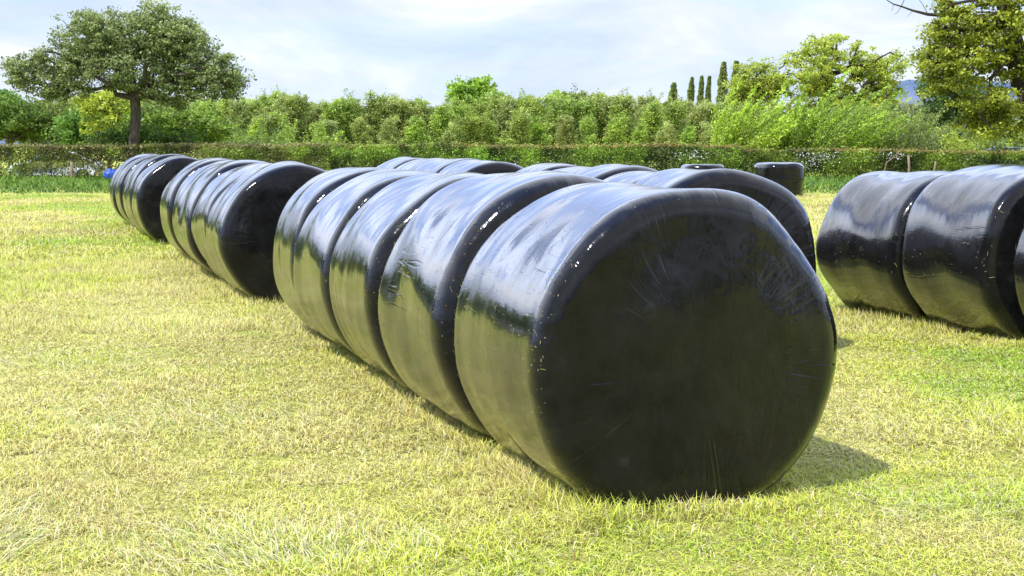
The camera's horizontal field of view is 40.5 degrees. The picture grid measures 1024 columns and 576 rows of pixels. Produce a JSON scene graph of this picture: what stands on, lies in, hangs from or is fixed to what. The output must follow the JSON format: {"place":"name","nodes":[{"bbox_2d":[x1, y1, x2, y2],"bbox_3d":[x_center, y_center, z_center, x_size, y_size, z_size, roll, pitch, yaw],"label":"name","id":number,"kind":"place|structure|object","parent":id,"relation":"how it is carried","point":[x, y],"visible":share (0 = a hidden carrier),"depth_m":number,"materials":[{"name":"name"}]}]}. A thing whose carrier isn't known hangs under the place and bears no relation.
{"place":"outdoors","nodes":[
{"label":"outdoors","id":0,"kind":"place"},
{"bbox_2d":[0,172,857,194],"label":"verge grass","id":1,"kind":"structure","parent":0,"point":[34,182],"depth_m":49.22,"materials":[{"name":"green plant"}]},
{"bbox_2d":[0,79,1016,144],"bbox_3d":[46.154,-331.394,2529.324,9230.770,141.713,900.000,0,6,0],"label":"hills","id":2,"kind":"structure","parent":0,"point":[909,85],"depth_m":2865.47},
{"bbox_2d":[0,148,1023,575],"bbox_3d":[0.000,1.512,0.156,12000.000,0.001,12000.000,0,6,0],"label":"field ground","id":3,"kind":"structure","parent":0,"point":[780,556],"depth_m":6.66,"materials":[{"name":"plant"}]},
{"bbox_2d":[0,89,54,170],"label":"broadleaf tree","id":4,"kind":"object","parent":3,"relation":"on","point":[18,122],"visible":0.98,"depth_m":78.66,"materials":[{"name":"green plant"}]},
{"bbox_2d":[11,99,77,144],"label":"broadleaf tree","id":5,"kind":"object","parent":3,"relation":"on","point":[58,104],"visible":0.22,"depth_m":80.56,"materials":[{"name":"green plant"}]},
{"bbox_2d":[8,152,104,175],"bbox_3d":[-21.540,-5.758,65.756,4.155,1.440,1.760,-1,6,-6],"label":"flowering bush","id":6,"kind":"object","parent":3,"relation":"on","point":[55,165],"visible":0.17,"depth_m":64.96,"materials":[{"name":"white plant"}]},
{"bbox_2d":[0,141,126,178],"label":"hedge","id":7,"kind":"object","parent":3,"relation":"on","point":[50,151],"visible":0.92,"depth_m":59.13,"materials":[{"name":"green plant"}]},
{"bbox_2d":[41,105,105,156],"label":"broadleaf tree","id":8,"kind":"object","parent":3,"relation":"on","point":[68,128],"visible":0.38,"depth_m":73.85,"materials":[{"name":"green plant"}]},
{"bbox_2d":[68,89,146,168],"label":"broadleaf tree","id":9,"kind":"object","parent":3,"relation":"on","point":[92,106],"visible":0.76,"depth_m":70.27,"materials":[{"name":"green plant"}]},
{"bbox_2d":[0,0,257,156],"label":"tree","id":10,"kind":"object","parent":3,"relation":"on","point":[170,41],"visible":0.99,"depth_m":58.45,"materials":[{"name":"green plant"}]},
{"bbox_2d":[110,153,156,221],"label":"silage bale","id":11,"kind":"object","parent":3,"relation":"on","point":[122,166],"visible":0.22,"depth_m":25.93},
{"bbox_2d":[115,154,162,225],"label":"silage bale","id":12,"kind":"object","parent":3,"relation":"on","point":[123,174],"visible":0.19,"depth_m":24.77},
{"bbox_2d":[80,118,209,156],"bbox_3d":[-16.853,-6.399,63.898,5.990,2.819,4.937,0,6,0],"label":"broadleaf tree","id":13,"kind":"object","parent":3,"relation":"on","point":[109,135],"visible":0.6,"depth_m":62.68,"materials":[{"name":"green plant"}]},
{"bbox_2d":[124,154,186,234],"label":"silage bale","id":14,"kind":"object","parent":3,"relation":"on","point":[139,169],"visible":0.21,"depth_m":22.48},
{"bbox_2d":[132,156,198,243],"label":"silage bale","id":15,"kind":"object","parent":3,"relation":"on","point":[152,181],"visible":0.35,"depth_m":21.10},
{"bbox_2d":[114,99,248,150],"bbox_3d":[-15.488,-7.115,65.734,6.300,3.865,4.814,0,6,0],"label":"broadleaf tree","id":16,"kind":"object","parent":3,"relation":"on","point":[211,125],"visible":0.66,"depth_m":64.55,"materials":[{"name":"green plant"}]},
{"bbox_2d":[160,158,231,260],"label":"silage bale","id":17,"kind":"object","parent":3,"relation":"on","point":[169,193],"visible":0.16,"depth_m":17.84},
{"bbox_2d":[172,160,232,262],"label":"silage bale","id":18,"kind":"object","parent":3,"relation":"on","point":[186,184],"visible":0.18,"depth_m":17.11},
{"bbox_2d":[187,98,222,157],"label":"young tree","id":19,"kind":"object","parent":3,"relation":"on","point":[210,105],"visible":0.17,"depth_m":89.57,"materials":[{"name":"green plant"}]},
{"bbox_2d":[178,160,267,273],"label":"silage bale","id":20,"kind":"object","parent":3,"relation":"on","point":[202,181],"visible":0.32,"depth_m":15.56},
{"bbox_2d":[121,140,333,170],"bbox_3d":[-12.105,-5.510,59.748,9.385,1.755,1.779,0,6,0],"label":"hedge","id":21,"kind":"object","parent":3,"relation":"on","point":[274,148],"visible":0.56,"depth_m":59.26,"materials":[{"name":"green plant"}]},
{"bbox_2d":[191,163,267,280],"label":"silage bale","id":22,"kind":"object","parent":3,"relation":"on","point":[216,187],"visible":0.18,"depth_m":14.74},
{"bbox_2d":[224,99,251,143],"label":"young tree","id":23,"kind":"object","parent":3,"relation":"on","point":[237,108],"visible":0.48,"depth_m":88.81,"materials":[{"name":"green plant"}]},
{"bbox_2d":[225,95,264,136],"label":"young tree","id":24,"kind":"object","parent":3,"relation":"on","point":[256,106],"visible":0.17,"depth_m":91.42,"materials":[{"name":"green plant"}]},
{"bbox_2d":[245,110,269,148],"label":"young tree","id":25,"kind":"object","parent":3,"relation":"on","point":[254,127],"visible":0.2,"depth_m":85.72,"materials":[{"name":"green plant"}]},
{"bbox_2d":[207,115,310,162],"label":"willow bush","id":26,"kind":"object","parent":3,"relation":"on","point":[241,140],"visible":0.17,"depth_m":71.03,"materials":[{"name":"green plant"}]},
{"bbox_2d":[248,110,279,138],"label":"young tree","id":27,"kind":"object","parent":3,"relation":"on","point":[267,123],"visible":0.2,"depth_m":86.35,"materials":[{"name":"green plant"}]},
{"bbox_2d":[206,161,326,302],"bbox_3d":[-2.244,-0.582,13.871,1.517,1.369,1.149,-2,6,-20],"label":"silage bale","id":28,"kind":"object","parent":3,"relation":"on","point":[247,208],"visible":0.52,"depth_m":13.24},
{"bbox_2d":[259,89,288,132],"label":"young tree","id":29,"kind":"object","parent":3,"relation":"on","point":[279,104],"visible":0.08,"depth_m":91.36,"materials":[{"name":"green plant"}]},
{"bbox_2d":[266,110,299,142],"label":"young tree","id":30,"kind":"object","parent":3,"relation":"on","point":[278,117],"visible":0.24,"depth_m":87.16,"materials":[{"name":"green plant"}]},
{"bbox_2d":[273,91,315,150],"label":"young tree","id":31,"kind":"object","parent":3,"relation":"on","point":[287,100],"visible":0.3,"depth_m":89.39,"materials":[{"name":"green plant"}]},
{"bbox_2d":[280,92,312,141],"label":"young tree","id":32,"kind":"object","parent":3,"relation":"on","point":[300,101],"visible":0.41,"depth_m":89.15,"materials":[{"name":"green plant"}]},
{"bbox_2d":[259,114,350,170],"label":"willow bush","id":33,"kind":"object","parent":3,"relation":"on","point":[304,140],"visible":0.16,"depth_m":71.27,"materials":[{"name":"green plant"}]},
{"bbox_2d":[300,99,328,141],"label":"young tree","id":34,"kind":"object","parent":3,"relation":"on","point":[315,117],"visible":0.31,"depth_m":91.61,"materials":[{"name":"green plant"}]},
{"bbox_2d":[306,98,352,143],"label":"young tree","id":35,"kind":"object","parent":3,"relation":"on","point":[333,111],"visible":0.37,"depth_m":89.40,"materials":[{"name":"green plant"}]},
{"bbox_2d":[273,167,387,342],"bbox_3d":[-1.101,-0.278,10.995,1.461,1.355,1.068,-2,6,-19],"label":"silage bale","id":36,"kind":"object","parent":3,"relation":"on","point":[306,198],"visible":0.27,"depth_m":10.67,"materials":[{"name":"black plastic"}]},
{"bbox_2d":[316,115,352,166],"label":"young tree","id":37,"kind":"object","parent":3,"relation":"on","point":[330,128],"visible":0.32,"depth_m":85.66,"materials":[{"name":"green plant"}]},
{"bbox_2d":[338,96,367,166],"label":"young tree","id":38,"kind":"object","parent":3,"relation":"on","point":[353,110],"visible":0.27,"depth_m":90.91,"materials":[{"name":"green plant"}]},
{"bbox_2d":[346,114,374,165],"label":"young tree","id":39,"kind":"object","parent":3,"relation":"on","point":[358,127],"visible":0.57,"depth_m":86.50,"materials":[{"name":"green plant"}]},
{"bbox_2d":[293,169,443,356],"bbox_3d":[-0.722,-0.165,9.901,1.519,1.355,1.126,-2,6,-20],"label":"silage bale","id":40,"kind":"object","parent":3,"relation":"on","point":[331,215],"visible":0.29,"depth_m":9.52,"materials":[{"name":"black plastic"}]},
{"bbox_2d":[356,88,399,166],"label":"young tree","id":41,"kind":"object","parent":3,"relation":"on","point":[372,106],"visible":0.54,"depth_m":91.33,"materials":[{"name":"green plant"}]},
{"bbox_2d":[370,93,401,165],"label":"young tree","id":42,"kind":"object","parent":3,"relation":"on","point":[389,105],"visible":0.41,"depth_m":91.37,"materials":[{"name":"green plant"}]},
{"bbox_2d":[376,115,404,159],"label":"young tree","id":43,"kind":"object","parent":3,"relation":"on","point":[389,134],"visible":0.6,"depth_m":83.73,"materials":[{"name":"green plant"}]},
{"bbox_2d":[377,157,425,168],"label":"silage bale","id":44,"kind":"object","parent":3,"relation":"on","point":[394,163],"visible":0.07,"depth_m":19.19},
{"bbox_2d":[380,95,425,142],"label":"young tree","id":45,"kind":"object","parent":3,"relation":"on","point":[399,108],"visible":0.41,"depth_m":91.53,"materials":[{"name":"green plant"}]},
{"bbox_2d":[328,172,485,391],"bbox_3d":[-0.314,-0.050,8.757,1.519,1.360,1.189,-2,6,-19],"label":"silage bale","id":46,"kind":"object","parent":3,"relation":"on","point":[369,236],"visible":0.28,"depth_m":8.35,"materials":[{"name":"black plastic"}]},
{"bbox_2d":[401,112,428,156],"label":"young tree","id":47,"kind":"object","parent":3,"relation":"on","point":[410,134],"visible":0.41,"depth_m":86.65,"materials":[{"name":"green plant"}]},
{"bbox_2d":[396,158,443,169],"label":"silage bale","id":48,"kind":"object","parent":3,"relation":"on","point":[412,165],"visible":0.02,"depth_m":18.19},
{"bbox_2d":[409,97,431,136],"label":"young tree","id":49,"kind":"object","parent":3,"relation":"on","point":[418,111],"visible":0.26,"depth_m":92.48,"materials":[{"name":"green plant"}]},
{"bbox_2d":[409,114,434,157],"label":"young tree","id":50,"kind":"object","parent":3,"relation":"on","point":[424,139],"visible":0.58,"depth_m":86.81,"materials":[{"name":"green plant"}]},
{"bbox_2d":[428,96,450,151],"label":"young tree","id":51,"kind":"object","parent":3,"relation":"on","point":[440,119],"visible":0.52,"depth_m":90.81,"materials":[{"name":"green plant"}]},
{"bbox_2d":[414,158,477,172],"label":"silage bale","id":52,"kind":"object","parent":3,"relation":"on","point":[436,166],"visible":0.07,"depth_m":17.09},
{"bbox_2d":[437,120,463,157],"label":"young tree","id":53,"kind":"object","parent":3,"relation":"on","point":[454,136],"visible":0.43,"depth_m":86.80,"materials":[{"name":"green plant"}]},
{"bbox_2d":[445,99,483,148],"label":"young tree","id":54,"kind":"object","parent":3,"relation":"on","point":[455,109],"visible":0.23,"depth_m":90.33,"materials":[{"name":"green plant"}]},
{"bbox_2d":[451,112,489,158],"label":"young tree","id":55,"kind":"object","parent":3,"relation":"on","point":[479,123],"visible":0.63,"depth_m":86.12,"materials":[{"name":"green plant"}]},
{"bbox_2d":[443,73,498,104],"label":"broadleaf tree","id":56,"kind":"object","parent":3,"relation":"on","point":[474,88],"visible":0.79,"depth_m":105.61,"materials":[{"name":"green plant"}]},
{"bbox_2d":[460,93,498,151],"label":"young tree","id":57,"kind":"object","parent":3,"relation":"on","point":[477,112],"visible":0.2,"depth_m":89.77,"materials":[{"name":"green plant"}]},
{"bbox_2d":[439,160,522,173],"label":"silage bale","id":58,"kind":"object","parent":3,"relation":"on","point":[484,166],"visible":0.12,"depth_m":15.79},
{"bbox_2d":[378,171,605,440],"bbox_3d":[0.137,0.059,7.537,1.521,1.394,1.218,-2,6,-21],"label":"silage bale","id":59,"kind":"object","parent":3,"relation":"on","point":[447,231],"visible":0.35,"depth_m":7.07,"materials":[{"name":"black plastic"}]},
{"bbox_2d":[480,117,504,159],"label":"young tree","id":60,"kind":"object","parent":3,"relation":"on","point":[491,134],"visible":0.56,"depth_m":86.96,"materials":[{"name":"green plant"}]},
{"bbox_2d":[489,92,517,144],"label":"young tree","id":61,"kind":"object","parent":3,"relation":"on","point":[504,117],"visible":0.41,"depth_m":90.07,"materials":[{"name":"green plant"}]},
{"bbox_2d":[484,92,528,155],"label":"young tree","id":62,"kind":"object","parent":3,"relation":"on","point":[495,102],"visible":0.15,"depth_m":91.55,"materials":[{"name":"green plant"}]},
{"bbox_2d":[0,93,1022,152],"bbox_3d":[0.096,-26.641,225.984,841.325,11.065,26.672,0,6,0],"label":"wood","id":63,"kind":"object","parent":3,"relation":"on","point":[900,107],"visible":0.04,"depth_m":217.93,"materials":[{"name":"green plant"}]},
{"bbox_2d":[498,104,538,167],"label":"young tree","id":64,"kind":"object","parent":3,"relation":"on","point":[519,133],"visible":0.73,"depth_m":85.61,"materials":[{"name":"green plant"}]},
{"bbox_2d":[515,92,553,163],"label":"young tree","id":65,"kind":"object","parent":3,"relation":"on","point":[538,110],"visible":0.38,"depth_m":91.32,"materials":[{"name":"green plant"}]},
{"bbox_2d":[328,139,743,170],"bbox_3d":[1.207,-5.542,59.977,18.170,1.795,1.977,0,6,-1],"label":"hedge","id":66,"kind":"object","parent":3,"relation":"on","point":[557,149],"visible":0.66,"depth_m":59.47,"materials":[{"name":"green plant"}]},
{"bbox_2d":[527,107,554,162],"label":"young tree","id":67,"kind":"object","parent":3,"relation":"on","point":[538,134],"visible":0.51,"depth_m":86.94,"materials":[{"name":"green plant"}]},
{"bbox_2d":[529,91,562,161],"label":"young tree","id":68,"kind":"object","parent":3,"relation":"on","point":[551,125],"visible":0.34,"depth_m":90.33,"materials":[{"name":"green plant"}]},
{"bbox_2d":[517,163,580,171],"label":"silage bale","id":69,"kind":"object","parent":3,"relation":"on","point":[546,167],"visible":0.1,"depth_m":13.96},
{"bbox_2d":[545,93,576,160],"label":"young tree","id":70,"kind":"object","parent":3,"relation":"on","point":[554,112],"visible":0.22,"depth_m":89.41,"materials":[{"name":"green plant"}]},
{"bbox_2d":[552,109,581,163],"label":"young tree","id":71,"kind":"object","parent":3,"relation":"on","point":[565,125],"visible":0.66,"depth_m":84.74,"materials":[{"name":"green plant"}]},
{"bbox_2d":[553,93,598,166],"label":"young tree","id":72,"kind":"object","parent":3,"relation":"on","point":[579,109],"visible":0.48,"depth_m":88.57,"materials":[{"name":"green plant"}]},
{"bbox_2d":[578,113,601,162],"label":"young tree","id":73,"kind":"object","parent":3,"relation":"on","point":[589,131],"visible":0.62,"depth_m":83.69,"materials":[{"name":"green plant"}]},
{"bbox_2d":[586,88,611,164],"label":"young tree","id":74,"kind":"object","parent":3,"relation":"on","point":[600,111],"visible":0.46,"depth_m":90.00,"materials":[{"name":"green plant"}]},
{"bbox_2d":[600,109,631,163],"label":"young tree","id":75,"kind":"object","parent":3,"relation":"on","point":[614,133],"visible":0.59,"depth_m":85.41,"materials":[{"name":"green plant"}]},
{"bbox_2d":[575,164,658,179],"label":"silage bale","id":76,"kind":"object","parent":3,"relation":"on","point":[602,172],"visible":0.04,"depth_m":11.85},
{"bbox_2d":[601,87,638,158],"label":"young tree","id":77,"kind":"object","parent":3,"relation":"on","point":[627,100],"visible":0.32,"depth_m":89.06,"materials":[{"name":"green plant"}]},
{"bbox_2d":[608,95,637,164],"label":"young tree","id":78,"kind":"object","parent":3,"relation":"on","point":[629,132],"visible":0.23,"depth_m":88.94,"materials":[{"name":"green plant"}]},
{"bbox_2d":[603,171,655,183],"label":"silage bale","id":79,"kind":"object","parent":3,"relation":"on","point":[634,177],"visible":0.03,"depth_m":11.14},
{"bbox_2d":[628,117,648,164],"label":"young tree","id":80,"kind":"object","parent":3,"relation":"on","point":[638,135],"visible":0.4,"depth_m":86.89,"materials":[{"name":"green plant"}]},
{"bbox_2d":[454,182,836,514],"bbox_3d":[0.579,0.211,6.271,1.468,1.362,1.222,-2,6,-20],"label":"silage bale","id":81,"kind":"object","parent":3,"relation":"on","point":[619,340],"visible":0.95,"depth_m":5.75,"materials":[{"name":"black plastic"}]},
{"bbox_2d":[632,88,661,126],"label":"young tree","id":82,"kind":"object","parent":3,"relation":"on","point":[643,101],"visible":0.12,"depth_m":99.88,"materials":[{"name":"green plant"}]},
{"bbox_2d":[639,93,663,161],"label":"young tree","id":83,"kind":"object","parent":3,"relation":"on","point":[650,117],"visible":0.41,"depth_m":91.65,"materials":[{"name":"green plant"}]},
{"bbox_2d":[651,120,677,169],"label":"young tree","id":84,"kind":"object","parent":3,"relation":"on","point":[669,135],"visible":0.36,"depth_m":84.06,"materials":[{"name":"green plant"}]},
{"bbox_2d":[652,96,689,167],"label":"young tree","id":85,"kind":"object","parent":3,"relation":"on","point":[675,111],"visible":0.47,"depth_m":88.48,"materials":[{"name":"green plant"}]},
{"bbox_2d":[677,119,697,167],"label":"young tree","id":86,"kind":"object","parent":3,"relation":"on","point":[687,135],"visible":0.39,"depth_m":86.47,"materials":[{"name":"green plant"}]},
{"bbox_2d":[677,99,714,163],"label":"young tree","id":87,"kind":"object","parent":3,"relation":"on","point":[697,117],"visible":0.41,"depth_m":90.17,"materials":[{"name":"green plant"}]},
{"bbox_2d":[681,164,723,169],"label":"silage bale","id":88,"kind":"object","parent":3,"relation":"on","point":[702,166],"visible":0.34,"depth_m":39.33},
{"bbox_2d":[696,121,716,163],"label":"young tree","id":89,"kind":"object","parent":3,"relation":"on","point":[705,138],"visible":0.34,"depth_m":83.75,"materials":[{"name":"green plant"}]},
{"bbox_2d":[715,61,727,104],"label":"poplar tree","id":90,"kind":"object","parent":3,"relation":"on","point":[722,90],"visible":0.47,"depth_m":187.79,"materials":[{"name":"green plant"}]},
{"bbox_2d":[635,168,815,272],"bbox_3d":[1.400,-0.207,10.275,1.534,1.363,0.956,-1,6,-13],"label":"silage bale","id":91,"kind":"object","parent":3,"relation":"on","point":[783,206],"visible":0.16,"depth_m":9.89},
{"bbox_2d":[717,56,794,135],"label":"young tree","id":92,"kind":"object","parent":3,"relation":"on","point":[770,86],"visible":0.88,"depth_m":112.24,"materials":[{"name":"green plant"}]},
{"bbox_2d":[705,82,827,171],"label":"willow bush","id":93,"kind":"object","parent":3,"relation":"on","point":[726,131],"visible":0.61,"depth_m":73.94,"materials":[{"name":"green plant"}]},
{"bbox_2d":[753,162,803,195],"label":"silage bale","id":94,"kind":"object","parent":3,"relation":"on","point":[789,176],"visible":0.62,"depth_m":40.24},
{"bbox_2d":[745,73,859,161],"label":"willow bush","id":95,"kind":"object","parent":3,"relation":"on","point":[826,110],"visible":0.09,"depth_m":75.91,"materials":[{"name":"green plant"}]},
{"bbox_2d":[767,32,914,113],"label":"oak tree","id":96,"kind":"object","parent":3,"relation":"on","point":[821,80],"visible":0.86,"depth_m":109.50,"materials":[{"name":"green plant"}]},
{"bbox_2d":[783,67,930,172],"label":"willow bush","id":97,"kind":"object","parent":3,"relation":"on","point":[871,134],"visible":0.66,"depth_m":73.06,"materials":[{"name":"green plant"}]},
{"bbox_2d":[740,145,1023,178],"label":"hedge","id":98,"kind":"object","parent":3,"relation":"on","point":[838,153],"visible":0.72,"depth_m":59.34,"materials":[{"name":"green plant"}]},
{"bbox_2d":[816,170,952,323],"bbox_3d":[3.680,-0.396,12.367,1.562,1.308,1.215,-2,6,-22],"label":"silage bale","id":99,"kind":"object","parent":3,"relation":"on","point":[859,243],"visible":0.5,"depth_m":12.03,"materials":[{"name":"black plastic"}]},
{"bbox_2d":[837,99,959,170],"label":"willow bush","id":100,"kind":"object","parent":3,"relation":"on","point":[918,111],"visible":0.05,"depth_m":77.65,"materials":[{"name":"green plant"}]},
{"bbox_2d":[883,106,984,171],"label":"willow bush","id":101,"kind":"object","parent":3,"relation":"on","point":[910,143],"visible":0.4,"depth_m":72.62,"materials":[{"name":"green plant"}]},
{"bbox_2d":[887,0,1023,154],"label":"oak tree","id":102,"kind":"object","parent":3,"relation":"on","point":[1001,28],"visible":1,"depth_m":44.90,"materials":[{"name":"green plant"}]},
{"bbox_2d":[908,75,1011,142],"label":"broadleaf tree","id":103,"kind":"object","parent":3,"relation":"on","point":[936,105],"visible":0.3,"depth_m":82.77,"materials":[{"name":"green plant"}]},
{"bbox_2d":[902,164,1023,341],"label":"silage bale","id":104,"kind":"object","parent":3,"relation":"on","point":[963,227],"visible":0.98,"depth_m":10.80,"materials":[{"name":"black plastic"}]},
{"bbox_2d":[935,123,1022,170],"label":"willow bush","id":105,"kind":"object","parent":3,"relation":"on","point":[947,143],"visible":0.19,"depth_m":68.23,"materials":[{"name":"green plant"}]},
{"bbox_2d":[973,131,1023,149],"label":"willow bush","id":106,"kind":"object","parent":3,"relation":"on","point":[1002,140],"visible":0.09,"depth_m":65.50,"materials":[{"name":"green plant"}]},
{"bbox_2d":[1013,225,1023,315],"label":"silage bale","id":107,"kind":"object","parent":3,"relation":"on","point":[1018,268],"visible":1,"depth_m":10.23,"materials":[{"name":"black plastic"}]},
{"bbox_2d":[0,0,1023,114],"label":"sky","id":108,"kind":"structure","parent":0,"point":[318,49],"materials":[{"name":"white"}]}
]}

